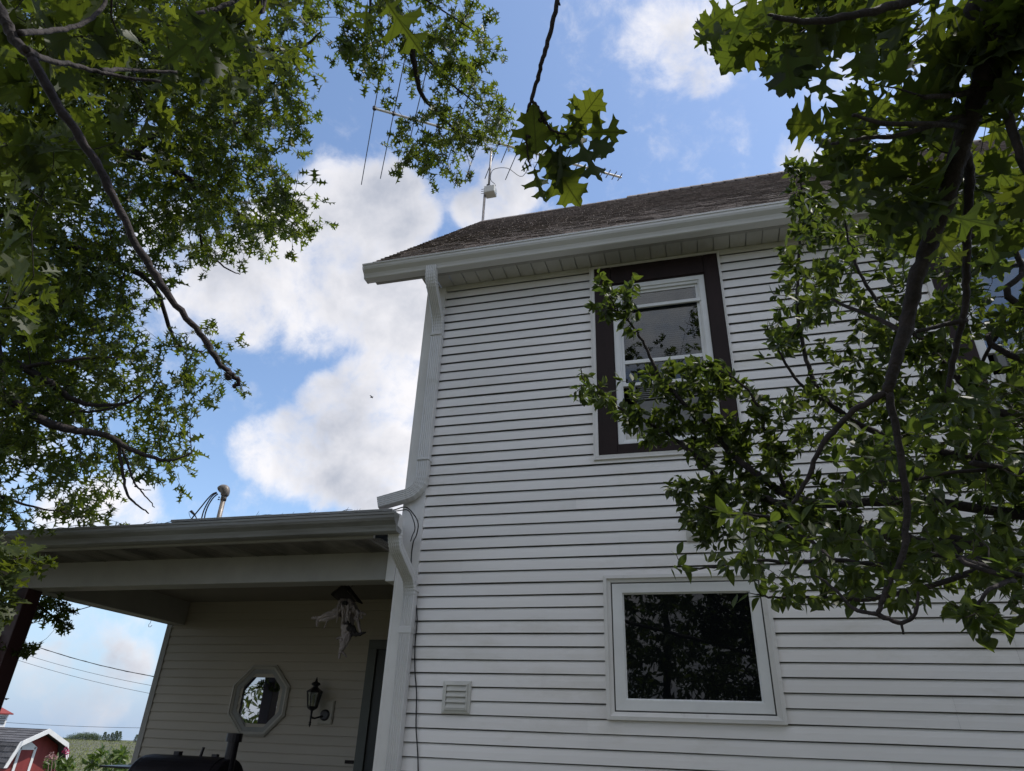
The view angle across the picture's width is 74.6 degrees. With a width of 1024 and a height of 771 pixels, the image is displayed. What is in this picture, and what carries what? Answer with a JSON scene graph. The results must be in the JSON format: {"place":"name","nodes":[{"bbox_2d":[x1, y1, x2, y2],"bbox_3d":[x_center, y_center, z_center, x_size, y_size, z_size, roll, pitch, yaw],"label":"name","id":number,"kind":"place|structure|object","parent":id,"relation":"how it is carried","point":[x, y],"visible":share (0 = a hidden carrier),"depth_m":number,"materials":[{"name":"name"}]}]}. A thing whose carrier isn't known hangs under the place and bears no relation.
{"place":"outdoors","nodes":[
{"label":"outdoors","id":0,"kind":"place"},
{"bbox_2d":[6,722,128,727],"bbox_3d":[-28.404,18.045,36.637,20.778,0.625,0.200,-5,-29,14],"label":"power line","id":1,"kind":"object","parent":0,"point":[78,726],"visible":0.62,"depth_m":34.96,"materials":[{"name":"black metal"}]},
{"bbox_2d":[18,660,145,692],"bbox_3d":[-26.165,14.956,37.634,25.638,4.856,0.020,-5,-29,14],"label":"power line","id":2,"kind":"object","parent":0,"point":[81,678],"visible":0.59,"depth_m":36.25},
{"bbox_2d":[27,643,153,676],"bbox_3d":[-25.498,14.069,37.913,23.412,4.932,0.049,-5,-29,14],"label":"power line","id":3,"kind":"object","parent":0,"point":[95,664],"visible":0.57,"depth_m":36.41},
{"bbox_2d":[31,656,150,685],"bbox_3d":[-25.806,14.661,37.685,24.290,4.600,0.020,-5,-29,14],"label":"power line","id":4,"kind":"object","parent":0,"point":[89,672],"visible":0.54,"depth_m":36.21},
{"bbox_2d":[63,738,134,770],"bbox_3d":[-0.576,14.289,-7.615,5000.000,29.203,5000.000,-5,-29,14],"label":"ground","id":5,"kind":"structure","parent":0,"point":[99,745],"depth_m":137.53,"materials":[{"name":"green plant"}]},
{"bbox_2d":[0,708,68,770],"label":"garden shed","id":6,"kind":"structure","parent":5,"relation":"on","point":[25,749],"depth_m":17.54,"materials":[{"name":"red wood"}]},
{"bbox_2d":[11,742,36,770],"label":"door","id":7,"kind":"structure","parent":6,"relation":"in","point":[24,757],"depth_m":17.33,"materials":[{"name":"white paint"}]},
{"bbox_2d":[42,746,78,770],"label":"flowering plant","id":8,"kind":"object","parent":5,"relation":"on","point":[61,764],"visible":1,"depth_m":11.68,"materials":[{"name":"green plant"}]},
{"bbox_2d":[71,733,83,739],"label":"tree","id":9,"kind":"object","parent":5,"relation":"on","point":[75,737],"visible":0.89,"depth_m":222.04,"materials":[{"name":"green plant"}]},
{"bbox_2d":[79,732,91,739],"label":"tree","id":10,"kind":"object","parent":5,"relation":"on","point":[82,735],"visible":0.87,"depth_m":221.26,"materials":[{"name":"green plant"}]},
{"bbox_2d":[86,731,98,739],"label":"tree","id":11,"kind":"object","parent":5,"relation":"on","point":[91,734],"visible":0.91,"depth_m":220.92,"materials":[{"name":"green plant"}]},
{"bbox_2d":[92,734,101,740],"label":"tree","id":12,"kind":"object","parent":5,"relation":"on","point":[97,737],"visible":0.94,"depth_m":220.32,"materials":[{"name":"green plant"}]},
{"bbox_2d":[101,732,106,739],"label":"spruce tree","id":13,"kind":"object","parent":5,"relation":"on","point":[104,735],"visible":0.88,"depth_m":214.71,"materials":[{"name":"green plant"}]},
{"bbox_2d":[82,743,130,770],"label":"shrub","id":14,"kind":"object","parent":5,"relation":"on","point":[119,757],"visible":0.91,"depth_m":11.60,"materials":[{"name":"green plant"}]},
{"bbox_2d":[111,731,117,741],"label":"spruce tree","id":15,"kind":"object","parent":5,"relation":"on","point":[115,735],"visible":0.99,"depth_m":213.64,"materials":[{"name":"green plant"}]},
{"bbox_2d":[115,731,122,740],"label":"spruce tree","id":16,"kind":"object","parent":5,"relation":"on","point":[118,735],"visible":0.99,"depth_m":213.39,"materials":[{"name":"green plant"}]},
{"bbox_2d":[0,0,517,660],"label":"pin oak","id":17,"kind":"object","parent":5,"relation":"on","point":[54,406],"visible":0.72,"depth_m":6.76,"materials":[{"name":"green plant"}]},
{"bbox_2d":[0,139,1023,770],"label":"farmhouse","id":18,"kind":"object","parent":5,"relation":"on","point":[568,619],"visible":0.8,"depth_m":5.99,"materials":[{"name":"white plastic"}]},
{"bbox_2d":[99,733,242,770],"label":"smoker grill","id":19,"kind":"object","parent":18,"relation":"on","point":[177,761],"visible":1,"depth_m":6.61,"materials":[{"name":"black metal"}]},
{"bbox_2d":[32,507,352,527],"bbox_3d":[-2.865,1.216,6.138,3.691,0.062,0.129,-5,-29,14],"label":"gutter debris","id":20,"kind":"object","parent":18,"relation":"on","point":[168,522],"visible":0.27,"depth_m":6.29,"materials":[{"name":"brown wood"}]},
{"bbox_2d":[189,484,229,518],"bbox_3d":[-3.921,1.710,8.535,0.580,0.927,0.116,-6,-29,15],"label":"service mast","id":21,"kind":"object","parent":18,"relation":"on","point":[224,490],"visible":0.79,"depth_m":8.61,"materials":[{"name":"grey metal"}]},
{"bbox_2d":[227,665,290,736],"bbox_3d":[-3.145,3.917,8.377,0.810,0.810,0.075,-5,-29,14],"label":"window","id":22,"kind":"structure","parent":18,"relation":"in","point":[258,704],"depth_m":8.38,"materials":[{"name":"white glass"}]},
{"bbox_2d":[306,678,335,726],"bbox_3d":[-2.313,3.802,8.073,0.335,0.547,0.196,25,-35,-36],"label":"wall lantern","id":23,"kind":"object","parent":18,"relation":"attached to","point":[326,711],"depth_m":8.04,"materials":[{"name":"black metal"}]},
{"bbox_2d":[311,585,365,658],"bbox_3d":[-1.667,2.192,6.601,0.606,0.920,0.251,-5,-29,14],"label":"decoration","id":24,"kind":"object","parent":18,"relation":"hanging from","point":[347,611],"visible":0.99,"depth_m":6.50,"materials":[{"name":"white fabric"}]},
{"bbox_2d":[344,760,353,763],"bbox_3d":[-1.876,4.337,7.748,0.110,0.036,0.017,-5,-29,14],"label":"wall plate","id":25,"kind":"object","parent":18,"relation":"attached to","point":[349,761],"depth_m":7.74,"materials":[{"name":"black plastic"}]},
{"bbox_2d":[353,640,387,770],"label":"door","id":26,"kind":"structure","parent":18,"relation":"in","point":[373,681],"depth_m":7.98,"materials":[{"name":"black wood"}]},
{"bbox_2d":[395,509,414,541],"bbox_3d":[-0.947,1.210,5.877,0.269,0.162,0.498,-17,-33,31],"label":"cable","id":27,"kind":"object","parent":18,"relation":"attached to","point":[413,521],"visible":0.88,"depth_m":5.87,"materials":[{"name":"black rubber"}]},
{"bbox_2d":[393,506,418,770],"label":"cable","id":28,"kind":"object","parent":18,"relation":"attached to","point":[414,647],"visible":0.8,"depth_m":5.59,"materials":[{"name":"black rubber"}]},
{"bbox_2d":[361,18,622,220],"bbox_3d":[-0.214,-3.067,11.710,4.836,3.403,3.900,10,-29,-14],"label":"tv antenna","id":29,"kind":"object","parent":18,"relation":"attached to","point":[490,191],"visible":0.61,"depth_m":12.15,"materials":[{"name":"metal"}]},
{"bbox_2d":[589,251,741,460],"bbox_3d":[1.459,-0.214,6.560,1.293,2.132,0.537,-5,-29,14],"label":"window","id":30,"kind":"structure","parent":18,"relation":"in","point":[681,302],"depth_m":6.56,"materials":[{"name":"white paint"}]},
{"bbox_2d":[603,572,787,724],"bbox_3d":[1.345,1.987,5.137,1.300,1.100,0.114,-5,-29,14],"label":"window","id":31,"kind":"structure","parent":18,"relation":"in","point":[677,650],"depth_m":5.11,"materials":[{"name":"white paint"}]},
{"bbox_2d":[910,219,1023,428],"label":"window","id":32,"kind":"structure","parent":18,"relation":"in","point":[979,348],"depth_m":5.77,"materials":[{"name":"white paint"}]},
{"bbox_2d":[0,0,1023,635],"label":"pin oak","id":33,"kind":"object","parent":5,"relation":"on","point":[978,44],"visible":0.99,"depth_m":2.05,"materials":[{"name":"green plant"}]},
{"bbox_2d":[568,155,1023,652],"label":"plum tree","id":34,"kind":"object","parent":5,"relation":"on","point":[995,563],"visible":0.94,"depth_m":3.21,"materials":[{"name":"green plant"}]},
{"bbox_2d":[0,0,1023,739],"label":"sky","id":35,"kind":"structure","parent":0,"point":[310,435],"materials":[{"name":"blue"}]}
]}

